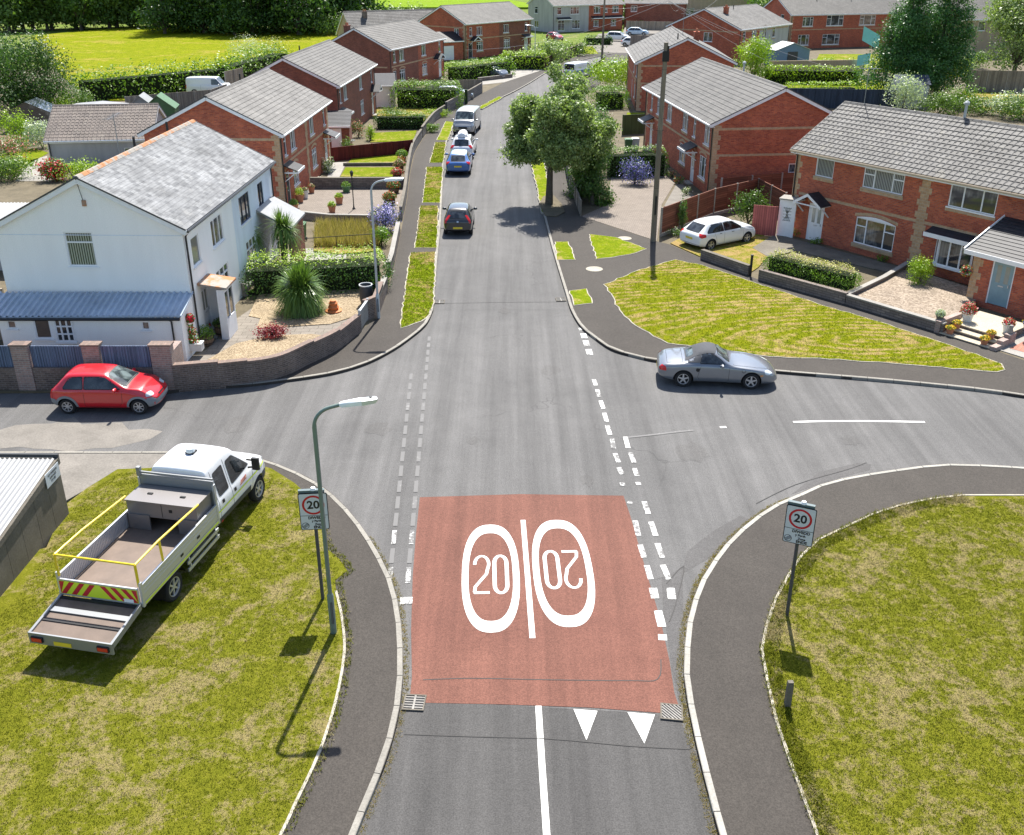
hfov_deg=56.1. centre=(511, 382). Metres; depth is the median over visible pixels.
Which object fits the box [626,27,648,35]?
parked car
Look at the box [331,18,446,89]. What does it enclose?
brick house
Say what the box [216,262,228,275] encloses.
window
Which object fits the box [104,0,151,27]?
woodland tree
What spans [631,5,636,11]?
window
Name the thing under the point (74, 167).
shrub
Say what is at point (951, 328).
flower pot
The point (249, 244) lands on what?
window
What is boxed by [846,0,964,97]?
conifer tree
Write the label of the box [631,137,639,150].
wheelie bin
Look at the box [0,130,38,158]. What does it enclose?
shrub
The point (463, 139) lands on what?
parked car
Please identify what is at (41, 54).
broadleaf tree
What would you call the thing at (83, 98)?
shrub
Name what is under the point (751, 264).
post
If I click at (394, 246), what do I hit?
garden wall
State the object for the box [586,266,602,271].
access cover
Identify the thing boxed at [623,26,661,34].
car park
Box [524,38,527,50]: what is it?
door
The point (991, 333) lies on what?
flower pot
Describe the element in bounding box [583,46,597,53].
lawn
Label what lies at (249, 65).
hedge
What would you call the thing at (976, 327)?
entrance steps
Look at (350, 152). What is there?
board fence
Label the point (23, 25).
woodland tree
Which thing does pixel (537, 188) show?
path edging
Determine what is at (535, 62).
hedge
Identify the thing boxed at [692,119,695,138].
window
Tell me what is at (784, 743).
path edging
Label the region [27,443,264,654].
flatbed truck
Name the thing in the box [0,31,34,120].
broadleaf tree
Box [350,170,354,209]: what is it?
garden lamp
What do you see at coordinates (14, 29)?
woodland tree
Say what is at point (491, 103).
path edging
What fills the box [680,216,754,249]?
parked car
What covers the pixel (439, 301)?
drain grating
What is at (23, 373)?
boundary wall
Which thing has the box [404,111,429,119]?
shrub
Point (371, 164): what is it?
garden edge
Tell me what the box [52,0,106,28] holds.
woodland tree
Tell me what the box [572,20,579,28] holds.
window
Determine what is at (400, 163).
flower barrel
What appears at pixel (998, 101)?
shrub
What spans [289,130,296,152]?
window
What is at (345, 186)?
flower pot
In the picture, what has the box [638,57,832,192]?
brick house
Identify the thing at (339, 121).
outhouse
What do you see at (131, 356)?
fence panel
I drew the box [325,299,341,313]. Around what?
clay ornament
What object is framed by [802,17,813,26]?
window
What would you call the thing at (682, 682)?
weed fringe
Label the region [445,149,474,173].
parked car
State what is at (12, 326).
window
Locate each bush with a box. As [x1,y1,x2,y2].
[366,199,402,233]
[578,53,627,88]
[616,154,652,185]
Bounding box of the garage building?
[43,103,166,165]
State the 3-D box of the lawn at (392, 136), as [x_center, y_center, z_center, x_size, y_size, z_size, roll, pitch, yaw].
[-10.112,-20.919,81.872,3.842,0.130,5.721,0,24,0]
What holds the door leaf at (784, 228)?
in the garden door at (786, 216)
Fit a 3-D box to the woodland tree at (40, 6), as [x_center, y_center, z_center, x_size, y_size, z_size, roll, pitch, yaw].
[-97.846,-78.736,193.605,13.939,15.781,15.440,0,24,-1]
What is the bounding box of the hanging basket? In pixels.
[959,261,972,276]
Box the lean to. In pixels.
[0,291,196,361]
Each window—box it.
[6,321,18,330]
[33,321,54,340]
[54,321,77,343]
[63,232,99,268]
[140,321,152,331]
[190,234,203,269]
[210,213,225,250]
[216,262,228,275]
[238,192,252,227]
[246,235,257,267]
[257,182,263,206]
[283,137,288,157]
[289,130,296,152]
[293,170,300,187]
[309,117,314,136]
[312,147,318,169]
[343,85,347,101]
[359,76,362,90]
[360,99,364,115]
[399,49,404,61]
[400,69,405,81]
[421,45,425,56]
[422,63,426,75]
[476,26,481,35]
[476,42,483,51]
[503,24,508,32]
[504,39,509,47]
[557,7,561,14]
[558,20,564,30]
[570,7,578,14]
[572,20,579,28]
[593,6,599,13]
[593,20,598,26]
[611,19,615,25]
[612,6,618,12]
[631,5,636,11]
[656,98,659,115]
[666,104,671,122]
[678,143,684,165]
[681,113,687,133]
[686,8,693,14]
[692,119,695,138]
[697,155,705,181]
[703,32,712,41]
[703,125,709,146]
[751,30,756,39]
[762,28,766,38]
[788,163,794,172]
[798,35,808,45]
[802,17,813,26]
[813,158,834,180]
[822,34,839,44]
[826,15,843,25]
[851,217,895,253]
[859,15,875,25]
[860,168,904,196]
[932,239,973,274]
[945,185,998,217]
[977,21,985,30]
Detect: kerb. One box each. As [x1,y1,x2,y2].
[0,451,402,834]
[228,51,622,385]
[536,185,1023,394]
[684,464,1023,834]
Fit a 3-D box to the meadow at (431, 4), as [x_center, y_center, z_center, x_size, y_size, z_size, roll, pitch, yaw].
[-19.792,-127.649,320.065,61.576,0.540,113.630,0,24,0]
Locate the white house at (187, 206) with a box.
[0,112,305,339]
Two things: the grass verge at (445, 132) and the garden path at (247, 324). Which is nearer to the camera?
the garden path at (247, 324)
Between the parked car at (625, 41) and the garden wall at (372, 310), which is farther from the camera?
the parked car at (625, 41)
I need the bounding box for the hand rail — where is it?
[305,234,369,248]
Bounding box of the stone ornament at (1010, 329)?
[1008,325,1013,333]
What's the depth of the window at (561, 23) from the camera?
189.40 m
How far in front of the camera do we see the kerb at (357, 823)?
21.74 m
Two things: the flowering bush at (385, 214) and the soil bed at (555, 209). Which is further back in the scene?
the soil bed at (555, 209)
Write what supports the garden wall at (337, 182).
on the ground at (13, 191)
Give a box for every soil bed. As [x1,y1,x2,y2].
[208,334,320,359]
[539,195,564,216]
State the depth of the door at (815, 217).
51.92 m
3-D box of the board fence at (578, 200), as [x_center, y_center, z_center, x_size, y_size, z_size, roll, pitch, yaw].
[3.931,-13.760,64.705,0.248,1.080,17.130,0,24,0]
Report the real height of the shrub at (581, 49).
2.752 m
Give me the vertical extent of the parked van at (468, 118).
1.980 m
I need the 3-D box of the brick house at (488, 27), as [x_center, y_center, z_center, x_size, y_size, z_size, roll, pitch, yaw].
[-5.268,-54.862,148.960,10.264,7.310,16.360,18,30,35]
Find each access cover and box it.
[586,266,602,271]
[618,236,631,239]
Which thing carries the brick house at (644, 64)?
on the ground at (867, 274)
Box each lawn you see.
[0,148,47,175]
[340,167,393,176]
[348,154,397,162]
[370,130,416,142]
[371,107,437,118]
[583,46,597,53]
[604,260,1003,370]
[627,112,644,114]
[670,234,767,271]
[781,80,887,88]
[817,54,965,77]
[962,90,1023,114]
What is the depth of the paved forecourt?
60.72 m
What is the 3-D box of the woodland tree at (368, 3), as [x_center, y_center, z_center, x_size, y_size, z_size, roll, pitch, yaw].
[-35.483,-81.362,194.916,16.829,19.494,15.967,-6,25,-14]
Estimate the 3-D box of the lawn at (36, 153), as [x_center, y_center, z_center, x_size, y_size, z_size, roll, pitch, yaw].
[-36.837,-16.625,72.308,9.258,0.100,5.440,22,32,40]
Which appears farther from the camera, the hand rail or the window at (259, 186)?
the hand rail
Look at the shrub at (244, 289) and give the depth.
43.90 m
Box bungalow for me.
[336,9,433,35]
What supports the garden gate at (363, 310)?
attached to the garden wall at (372, 310)
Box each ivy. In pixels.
[676,196,687,229]
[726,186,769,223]
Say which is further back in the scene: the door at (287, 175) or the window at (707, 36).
the window at (707, 36)
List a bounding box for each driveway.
[482,79,503,84]
[492,62,542,81]
[582,175,674,240]
[588,33,629,52]
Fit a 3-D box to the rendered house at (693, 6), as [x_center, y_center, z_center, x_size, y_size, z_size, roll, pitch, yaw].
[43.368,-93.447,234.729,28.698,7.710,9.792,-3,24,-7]
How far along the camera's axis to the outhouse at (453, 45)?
140.60 m
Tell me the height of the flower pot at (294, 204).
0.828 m
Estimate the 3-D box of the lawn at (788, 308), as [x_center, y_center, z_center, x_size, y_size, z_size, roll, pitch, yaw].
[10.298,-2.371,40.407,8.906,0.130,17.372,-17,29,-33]
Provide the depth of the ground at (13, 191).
63.63 m
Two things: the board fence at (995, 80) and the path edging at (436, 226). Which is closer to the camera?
the path edging at (436, 226)
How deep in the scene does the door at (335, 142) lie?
74.50 m
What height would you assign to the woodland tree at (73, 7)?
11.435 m
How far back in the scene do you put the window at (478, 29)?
143.21 m
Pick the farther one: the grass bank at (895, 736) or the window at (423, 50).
the window at (423, 50)
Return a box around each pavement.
[167,52,610,393]
[264,459,402,834]
[531,53,1023,397]
[683,464,1023,834]
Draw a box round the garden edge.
[343,162,393,165]
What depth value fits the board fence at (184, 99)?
94.36 m
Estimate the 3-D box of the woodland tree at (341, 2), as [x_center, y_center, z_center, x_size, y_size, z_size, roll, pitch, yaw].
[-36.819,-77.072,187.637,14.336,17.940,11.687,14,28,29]
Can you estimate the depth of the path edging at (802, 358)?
37.16 m
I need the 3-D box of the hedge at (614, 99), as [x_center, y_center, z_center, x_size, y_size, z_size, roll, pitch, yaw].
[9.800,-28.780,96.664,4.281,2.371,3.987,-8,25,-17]
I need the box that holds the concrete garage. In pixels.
[0,453,68,596]
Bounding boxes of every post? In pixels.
[464,89,467,103]
[749,254,753,275]
[784,680,793,707]
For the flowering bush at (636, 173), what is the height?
1.987 m
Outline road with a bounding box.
[0,55,1023,834]
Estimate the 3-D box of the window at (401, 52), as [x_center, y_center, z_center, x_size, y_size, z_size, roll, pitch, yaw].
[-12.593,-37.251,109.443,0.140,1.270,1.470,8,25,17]
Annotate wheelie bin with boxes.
[303,221,306,239]
[624,138,632,151]
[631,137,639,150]
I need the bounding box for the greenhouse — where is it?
[4,98,54,131]
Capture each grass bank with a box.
[0,467,346,834]
[763,496,1023,834]
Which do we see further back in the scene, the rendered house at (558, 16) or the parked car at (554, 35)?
the rendered house at (558, 16)
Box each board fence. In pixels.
[0,288,3,339]
[124,84,226,109]
[224,67,243,83]
[330,139,412,160]
[425,79,482,90]
[565,166,581,215]
[622,114,644,134]
[626,21,671,29]
[630,35,650,44]
[659,178,787,236]
[720,172,793,194]
[789,88,898,107]
[965,70,1023,92]
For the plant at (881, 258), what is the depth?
48.63 m
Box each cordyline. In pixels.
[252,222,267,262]
[261,208,307,261]
[267,259,329,321]
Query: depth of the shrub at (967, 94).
94.48 m
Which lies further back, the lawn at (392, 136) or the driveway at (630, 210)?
the lawn at (392, 136)
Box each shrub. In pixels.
[0,107,39,145]
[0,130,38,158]
[0,152,39,179]
[0,153,31,182]
[21,116,47,149]
[34,155,97,181]
[34,157,69,181]
[47,93,74,104]
[62,83,102,103]
[220,33,268,56]
[241,268,253,296]
[252,320,290,340]
[256,35,296,53]
[303,8,341,35]
[321,154,334,173]
[339,136,353,146]
[351,118,365,136]
[364,124,375,139]
[369,225,393,245]
[378,105,406,115]
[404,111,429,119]
[420,123,439,131]
[422,109,455,116]
[517,33,579,67]
[547,39,608,55]
[880,70,930,110]
[906,254,935,285]
[913,90,964,114]
[929,70,958,93]
[939,81,985,110]
[957,52,979,69]
[959,92,998,115]
[965,50,990,68]
[976,89,1023,119]
[990,91,1023,120]
[1017,97,1023,120]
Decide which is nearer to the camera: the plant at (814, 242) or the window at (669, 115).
the plant at (814, 242)
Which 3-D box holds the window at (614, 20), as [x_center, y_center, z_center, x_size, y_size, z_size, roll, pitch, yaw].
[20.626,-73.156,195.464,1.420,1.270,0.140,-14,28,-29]
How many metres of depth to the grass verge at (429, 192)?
64.22 m
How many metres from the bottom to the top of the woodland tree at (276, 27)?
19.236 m
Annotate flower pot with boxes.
[197,324,214,345]
[212,317,221,336]
[289,198,298,208]
[294,188,304,202]
[301,186,308,198]
[308,183,314,192]
[327,201,335,212]
[334,193,343,203]
[341,181,350,192]
[935,309,945,319]
[945,324,955,334]
[951,319,961,328]
[959,300,977,321]
[979,335,990,344]
[986,329,996,339]
[1002,317,1015,332]
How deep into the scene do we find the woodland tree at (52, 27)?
193.14 m
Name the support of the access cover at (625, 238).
on the pavement at (603, 318)
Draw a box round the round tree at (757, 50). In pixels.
[731,32,779,78]
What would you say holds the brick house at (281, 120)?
on the ground at (13, 191)
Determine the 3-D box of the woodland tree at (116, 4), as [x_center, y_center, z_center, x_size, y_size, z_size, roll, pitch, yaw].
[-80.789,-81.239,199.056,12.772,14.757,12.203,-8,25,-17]
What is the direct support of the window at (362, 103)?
in the brick house at (341, 77)
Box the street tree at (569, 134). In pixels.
[496,60,622,204]
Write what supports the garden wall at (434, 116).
on the ground at (576, 38)
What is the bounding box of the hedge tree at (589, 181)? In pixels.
[563,101,616,206]
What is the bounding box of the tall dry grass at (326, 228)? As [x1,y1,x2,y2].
[309,215,382,246]
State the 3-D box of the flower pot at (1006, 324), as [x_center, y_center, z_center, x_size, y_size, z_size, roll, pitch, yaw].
[19.966,-2.312,38.599,0.552,0.639,0.553,0,24,0]
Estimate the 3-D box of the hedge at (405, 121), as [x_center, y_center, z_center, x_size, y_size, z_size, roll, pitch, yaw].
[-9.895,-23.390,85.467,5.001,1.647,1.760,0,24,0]
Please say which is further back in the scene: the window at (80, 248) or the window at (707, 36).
the window at (707, 36)
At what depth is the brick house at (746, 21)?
136.25 m
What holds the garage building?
on the ground at (13, 191)
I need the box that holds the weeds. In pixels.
[663,227,683,236]
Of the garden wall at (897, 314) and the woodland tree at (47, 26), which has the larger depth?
the woodland tree at (47, 26)
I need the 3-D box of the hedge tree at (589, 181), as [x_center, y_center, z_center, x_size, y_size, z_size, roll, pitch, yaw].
[4.984,-14.687,61.357,3.548,5.600,7.699,0,24,0]
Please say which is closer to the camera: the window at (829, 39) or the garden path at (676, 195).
the garden path at (676, 195)
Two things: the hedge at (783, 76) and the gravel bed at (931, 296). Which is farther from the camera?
the hedge at (783, 76)
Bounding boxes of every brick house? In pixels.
[136,68,339,203]
[243,39,382,132]
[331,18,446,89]
[418,1,533,58]
[624,0,687,27]
[625,13,737,110]
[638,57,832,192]
[666,4,791,63]
[763,0,943,47]
[789,66,1023,319]
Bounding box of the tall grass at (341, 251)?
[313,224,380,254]
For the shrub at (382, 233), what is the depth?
51.08 m
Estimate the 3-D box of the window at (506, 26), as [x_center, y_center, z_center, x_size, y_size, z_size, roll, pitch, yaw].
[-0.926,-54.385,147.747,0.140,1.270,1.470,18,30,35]
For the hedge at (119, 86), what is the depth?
104.63 m
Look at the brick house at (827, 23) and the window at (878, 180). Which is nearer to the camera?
the window at (878, 180)
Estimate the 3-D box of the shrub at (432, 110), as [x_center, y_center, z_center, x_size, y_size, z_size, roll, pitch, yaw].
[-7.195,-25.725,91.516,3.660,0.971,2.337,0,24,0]
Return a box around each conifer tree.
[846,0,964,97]
[909,0,981,96]
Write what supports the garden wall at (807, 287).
on the ground at (867, 274)
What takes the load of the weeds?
on the ground at (867, 274)
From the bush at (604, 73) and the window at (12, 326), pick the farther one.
the bush at (604, 73)
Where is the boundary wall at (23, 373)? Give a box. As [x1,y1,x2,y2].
[0,341,184,389]
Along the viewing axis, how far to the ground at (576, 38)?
185.69 m
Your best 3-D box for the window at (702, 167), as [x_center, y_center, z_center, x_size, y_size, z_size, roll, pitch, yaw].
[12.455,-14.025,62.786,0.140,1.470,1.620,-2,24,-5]
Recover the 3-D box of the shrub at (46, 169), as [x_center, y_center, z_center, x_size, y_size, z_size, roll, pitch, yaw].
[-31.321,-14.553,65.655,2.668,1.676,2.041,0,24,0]
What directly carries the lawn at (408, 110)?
on the ground at (13, 191)
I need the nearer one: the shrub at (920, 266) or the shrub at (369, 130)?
the shrub at (920, 266)
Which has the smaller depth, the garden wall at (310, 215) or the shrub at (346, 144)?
the garden wall at (310, 215)
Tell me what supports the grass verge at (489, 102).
on the pavement at (382, 334)
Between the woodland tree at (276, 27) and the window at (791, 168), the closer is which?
the window at (791, 168)
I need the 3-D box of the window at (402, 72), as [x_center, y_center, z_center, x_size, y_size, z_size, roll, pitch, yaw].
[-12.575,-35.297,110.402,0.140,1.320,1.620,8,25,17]
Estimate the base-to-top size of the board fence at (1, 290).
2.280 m
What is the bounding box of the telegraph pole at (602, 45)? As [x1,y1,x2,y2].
[601,0,605,58]
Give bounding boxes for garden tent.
[132,92,152,102]
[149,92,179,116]
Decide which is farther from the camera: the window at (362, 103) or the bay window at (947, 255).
the window at (362, 103)
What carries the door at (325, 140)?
in the brick house at (281, 120)
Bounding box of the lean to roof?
[0,202,28,269]
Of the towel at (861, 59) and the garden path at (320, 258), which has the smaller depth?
the garden path at (320, 258)
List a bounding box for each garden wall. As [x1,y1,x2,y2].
[171,314,361,391]
[303,211,379,222]
[310,177,404,188]
[362,281,383,320]
[379,275,387,299]
[386,221,399,273]
[399,129,421,219]
[421,105,444,137]
[446,83,481,111]
[478,74,512,80]
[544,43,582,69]
[700,249,749,274]
[758,269,848,303]
[769,60,863,71]
[845,294,946,331]
[848,260,911,294]
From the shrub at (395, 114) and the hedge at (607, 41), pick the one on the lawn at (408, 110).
the shrub at (395, 114)
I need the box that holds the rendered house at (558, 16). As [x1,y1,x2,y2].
[527,0,624,32]
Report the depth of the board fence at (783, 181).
60.30 m
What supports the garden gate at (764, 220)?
on the gravel drive at (771, 244)
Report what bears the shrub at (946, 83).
on the ground at (867, 274)
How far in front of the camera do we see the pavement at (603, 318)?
41.37 m
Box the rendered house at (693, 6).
[686,0,751,15]
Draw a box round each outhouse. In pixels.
[327,110,352,147]
[375,73,395,106]
[437,31,463,60]
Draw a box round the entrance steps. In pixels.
[934,311,1023,350]
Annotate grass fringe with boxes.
[277,529,355,834]
[758,493,970,834]
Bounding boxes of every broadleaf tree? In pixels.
[0,23,91,108]
[0,26,65,111]
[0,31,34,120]
[978,0,1023,70]
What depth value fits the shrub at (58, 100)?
90.97 m
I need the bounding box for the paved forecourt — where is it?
[298,188,402,215]
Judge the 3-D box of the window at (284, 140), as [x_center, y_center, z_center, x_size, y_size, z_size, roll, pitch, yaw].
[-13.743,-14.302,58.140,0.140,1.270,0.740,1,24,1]
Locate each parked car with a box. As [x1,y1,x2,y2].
[50,363,167,413]
[439,85,473,97]
[442,202,476,233]
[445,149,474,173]
[450,129,477,158]
[491,66,507,76]
[546,32,563,39]
[605,31,628,39]
[621,37,629,46]
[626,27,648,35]
[656,342,776,388]
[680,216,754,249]
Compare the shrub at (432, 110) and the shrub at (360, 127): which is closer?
the shrub at (360, 127)
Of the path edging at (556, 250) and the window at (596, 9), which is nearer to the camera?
the path edging at (556, 250)
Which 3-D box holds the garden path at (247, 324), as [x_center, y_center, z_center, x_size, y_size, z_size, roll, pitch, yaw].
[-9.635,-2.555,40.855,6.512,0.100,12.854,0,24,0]
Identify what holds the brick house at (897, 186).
on the ground at (867, 274)
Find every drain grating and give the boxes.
[402,694,426,710]
[435,300,444,303]
[555,297,566,301]
[660,702,682,721]
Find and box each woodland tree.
[0,0,26,32]
[0,0,29,32]
[0,0,40,31]
[2,0,35,30]
[3,0,61,30]
[22,0,68,30]
[27,0,64,29]
[48,1,102,28]
[52,0,98,30]
[52,0,104,29]
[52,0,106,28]
[86,0,125,28]
[89,0,140,27]
[97,0,148,26]
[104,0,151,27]
[130,0,196,33]
[160,0,201,31]
[166,0,224,33]
[194,0,265,35]
[201,1,255,31]
[217,0,280,36]
[243,0,306,33]
[263,0,315,31]
[264,0,337,35]
[306,0,364,31]
[307,0,357,28]
[337,0,393,10]
[338,0,374,9]
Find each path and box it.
[16,156,50,180]
[58,452,165,502]
[188,309,347,360]
[281,248,345,261]
[327,162,345,176]
[664,180,693,205]
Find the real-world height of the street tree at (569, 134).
8.664 m
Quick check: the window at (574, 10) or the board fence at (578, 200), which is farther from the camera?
the window at (574, 10)
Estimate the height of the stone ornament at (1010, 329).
0.360 m
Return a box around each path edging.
[278,590,345,834]
[400,252,435,327]
[414,206,438,247]
[422,168,443,202]
[429,143,446,160]
[436,121,452,141]
[480,96,502,109]
[530,163,546,213]
[554,242,575,259]
[569,288,592,305]
[589,234,645,258]
[603,259,1004,371]
[760,494,1023,834]
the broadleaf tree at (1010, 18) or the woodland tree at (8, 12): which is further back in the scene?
the woodland tree at (8, 12)
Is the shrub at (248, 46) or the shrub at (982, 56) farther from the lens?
the shrub at (248, 46)
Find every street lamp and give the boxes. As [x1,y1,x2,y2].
[312,396,377,633]
[370,177,403,318]
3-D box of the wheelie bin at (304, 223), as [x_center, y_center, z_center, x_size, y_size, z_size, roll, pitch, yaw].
[-11.423,-8.138,51.941,0.600,1.040,0.760,0,24,0]
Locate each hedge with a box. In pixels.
[69,51,233,101]
[208,38,291,76]
[238,240,397,299]
[365,1,426,9]
[372,110,425,129]
[388,78,464,108]
[441,55,517,79]
[499,50,550,69]
[584,34,612,44]
[587,83,630,109]
[603,143,669,177]
[760,247,863,290]
[763,64,862,84]
[784,80,858,88]
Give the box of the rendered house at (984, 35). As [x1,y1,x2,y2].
[936,0,1021,57]
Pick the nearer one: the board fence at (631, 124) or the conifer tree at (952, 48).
the board fence at (631, 124)
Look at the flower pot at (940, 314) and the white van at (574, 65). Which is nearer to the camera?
the flower pot at (940, 314)
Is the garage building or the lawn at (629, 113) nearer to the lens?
the garage building
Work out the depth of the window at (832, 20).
156.90 m
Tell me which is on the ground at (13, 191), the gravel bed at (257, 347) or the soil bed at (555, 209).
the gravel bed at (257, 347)
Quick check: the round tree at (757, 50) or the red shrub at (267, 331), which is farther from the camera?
the round tree at (757, 50)
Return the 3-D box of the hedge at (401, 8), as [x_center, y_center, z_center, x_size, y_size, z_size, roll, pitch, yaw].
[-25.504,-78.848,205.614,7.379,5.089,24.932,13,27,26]
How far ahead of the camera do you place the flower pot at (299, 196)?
60.05 m
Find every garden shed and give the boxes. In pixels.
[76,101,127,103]
[764,41,810,64]
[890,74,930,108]
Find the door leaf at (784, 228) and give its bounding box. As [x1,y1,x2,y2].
[776,199,796,237]
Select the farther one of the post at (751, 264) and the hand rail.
the hand rail
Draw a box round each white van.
[185,76,229,90]
[563,61,593,75]
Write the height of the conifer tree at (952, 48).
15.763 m
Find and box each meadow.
[31,25,337,100]
[375,0,527,8]
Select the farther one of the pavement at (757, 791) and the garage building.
the garage building
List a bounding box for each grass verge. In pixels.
[401,252,434,327]
[415,206,437,247]
[423,167,442,202]
[430,142,445,162]
[437,121,452,139]
[480,96,501,108]
[532,158,546,211]
[555,241,574,259]
[570,289,591,304]
[590,234,645,258]
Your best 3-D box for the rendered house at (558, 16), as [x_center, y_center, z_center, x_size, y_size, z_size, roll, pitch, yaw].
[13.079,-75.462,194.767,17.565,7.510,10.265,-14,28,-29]
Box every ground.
[0,0,765,547]
[0,67,501,392]
[565,46,1023,359]
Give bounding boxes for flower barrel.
[381,190,396,205]
[386,181,400,192]
[390,167,403,176]
[392,159,405,169]
[396,149,407,160]
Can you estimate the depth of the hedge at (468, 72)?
117.82 m
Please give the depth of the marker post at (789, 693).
19.78 m
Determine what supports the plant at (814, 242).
on the ground at (867, 274)
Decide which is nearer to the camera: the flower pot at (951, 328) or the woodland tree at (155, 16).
the flower pot at (951, 328)
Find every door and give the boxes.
[200,286,212,330]
[286,170,290,203]
[324,139,327,160]
[330,602,333,623]
[331,129,341,146]
[378,88,388,106]
[439,59,441,76]
[444,46,453,59]
[468,43,471,56]
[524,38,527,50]
[649,122,652,147]
[690,151,694,181]
[776,194,798,237]
[787,52,797,60]
[805,203,824,242]
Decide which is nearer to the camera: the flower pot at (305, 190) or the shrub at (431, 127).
the flower pot at (305, 190)
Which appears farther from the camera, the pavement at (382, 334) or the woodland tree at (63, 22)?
the woodland tree at (63, 22)
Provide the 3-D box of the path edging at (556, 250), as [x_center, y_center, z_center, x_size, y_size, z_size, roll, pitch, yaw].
[2.745,-6.880,50.502,0.994,0.118,3.420,0,24,0]
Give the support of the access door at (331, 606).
in the street lamp at (364, 401)
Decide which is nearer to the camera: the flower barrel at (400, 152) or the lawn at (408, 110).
the flower barrel at (400, 152)
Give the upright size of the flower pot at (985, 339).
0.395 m
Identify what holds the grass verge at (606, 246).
on the pavement at (603, 318)
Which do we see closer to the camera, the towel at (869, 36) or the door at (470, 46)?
the towel at (869, 36)
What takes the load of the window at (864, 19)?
in the brick house at (827, 23)
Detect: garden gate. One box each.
[358,298,367,326]
[752,205,778,235]
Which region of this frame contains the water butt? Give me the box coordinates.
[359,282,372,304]
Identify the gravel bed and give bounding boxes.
[249,289,361,328]
[856,270,975,318]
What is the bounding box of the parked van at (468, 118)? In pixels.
[451,105,480,134]
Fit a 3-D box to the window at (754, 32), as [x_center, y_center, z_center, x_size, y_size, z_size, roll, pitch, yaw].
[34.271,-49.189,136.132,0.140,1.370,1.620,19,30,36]
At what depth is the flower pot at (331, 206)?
57.71 m
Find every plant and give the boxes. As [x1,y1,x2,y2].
[667,170,676,177]
[672,176,684,183]
[681,186,692,195]
[808,237,822,244]
[877,254,888,261]
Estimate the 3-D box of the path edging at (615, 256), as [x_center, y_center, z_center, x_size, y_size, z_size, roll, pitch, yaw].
[5.676,-7.216,51.252,2.906,0.118,4.791,0,24,0]
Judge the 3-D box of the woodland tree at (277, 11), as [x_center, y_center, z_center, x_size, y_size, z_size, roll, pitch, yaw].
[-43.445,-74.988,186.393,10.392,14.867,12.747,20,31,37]
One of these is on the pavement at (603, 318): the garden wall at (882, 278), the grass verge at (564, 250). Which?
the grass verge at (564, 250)
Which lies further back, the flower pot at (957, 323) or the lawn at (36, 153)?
the lawn at (36, 153)
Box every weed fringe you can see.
[359,537,409,834]
[676,497,787,834]
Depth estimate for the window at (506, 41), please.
148.86 m
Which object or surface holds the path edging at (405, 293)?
on the pavement at (382, 334)
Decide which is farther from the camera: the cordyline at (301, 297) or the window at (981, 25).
the window at (981, 25)
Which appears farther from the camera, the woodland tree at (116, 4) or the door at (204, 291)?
the woodland tree at (116, 4)
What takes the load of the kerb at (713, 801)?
on the road
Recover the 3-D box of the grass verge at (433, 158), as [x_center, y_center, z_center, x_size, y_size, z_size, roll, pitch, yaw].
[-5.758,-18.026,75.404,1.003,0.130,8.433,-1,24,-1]
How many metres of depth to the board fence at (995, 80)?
107.09 m
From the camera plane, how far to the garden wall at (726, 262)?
47.68 m
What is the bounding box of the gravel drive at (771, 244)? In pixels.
[753,235,896,272]
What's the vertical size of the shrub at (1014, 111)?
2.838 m
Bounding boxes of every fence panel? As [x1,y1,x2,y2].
[0,346,13,366]
[29,346,83,366]
[100,346,151,366]
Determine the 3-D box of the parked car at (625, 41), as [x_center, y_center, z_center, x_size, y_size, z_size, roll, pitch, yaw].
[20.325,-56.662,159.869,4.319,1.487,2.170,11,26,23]
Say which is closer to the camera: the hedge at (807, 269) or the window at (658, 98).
the hedge at (807, 269)
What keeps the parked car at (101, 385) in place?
on the road
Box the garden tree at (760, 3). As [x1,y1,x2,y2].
[744,0,769,6]
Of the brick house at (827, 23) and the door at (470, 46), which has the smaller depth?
the door at (470, 46)
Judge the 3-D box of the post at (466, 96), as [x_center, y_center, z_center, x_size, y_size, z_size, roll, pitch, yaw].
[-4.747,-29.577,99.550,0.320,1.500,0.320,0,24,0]
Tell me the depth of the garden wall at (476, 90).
99.31 m
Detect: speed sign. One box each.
[298,486,329,599]
[782,500,816,615]
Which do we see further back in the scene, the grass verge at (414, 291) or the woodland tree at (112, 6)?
the woodland tree at (112, 6)
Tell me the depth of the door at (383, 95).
97.04 m
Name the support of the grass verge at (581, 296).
on the pavement at (603, 318)
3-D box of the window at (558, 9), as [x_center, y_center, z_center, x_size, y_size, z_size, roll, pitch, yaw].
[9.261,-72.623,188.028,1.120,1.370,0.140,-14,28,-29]
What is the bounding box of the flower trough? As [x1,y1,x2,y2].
[185,313,203,350]
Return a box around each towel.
[856,53,870,65]
[862,26,879,47]
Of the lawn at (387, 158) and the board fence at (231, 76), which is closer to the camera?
the lawn at (387, 158)
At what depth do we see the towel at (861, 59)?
121.01 m
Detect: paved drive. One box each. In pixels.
[999,334,1023,357]
[1010,341,1023,351]
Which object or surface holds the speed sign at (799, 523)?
on the grass bank at (895, 736)

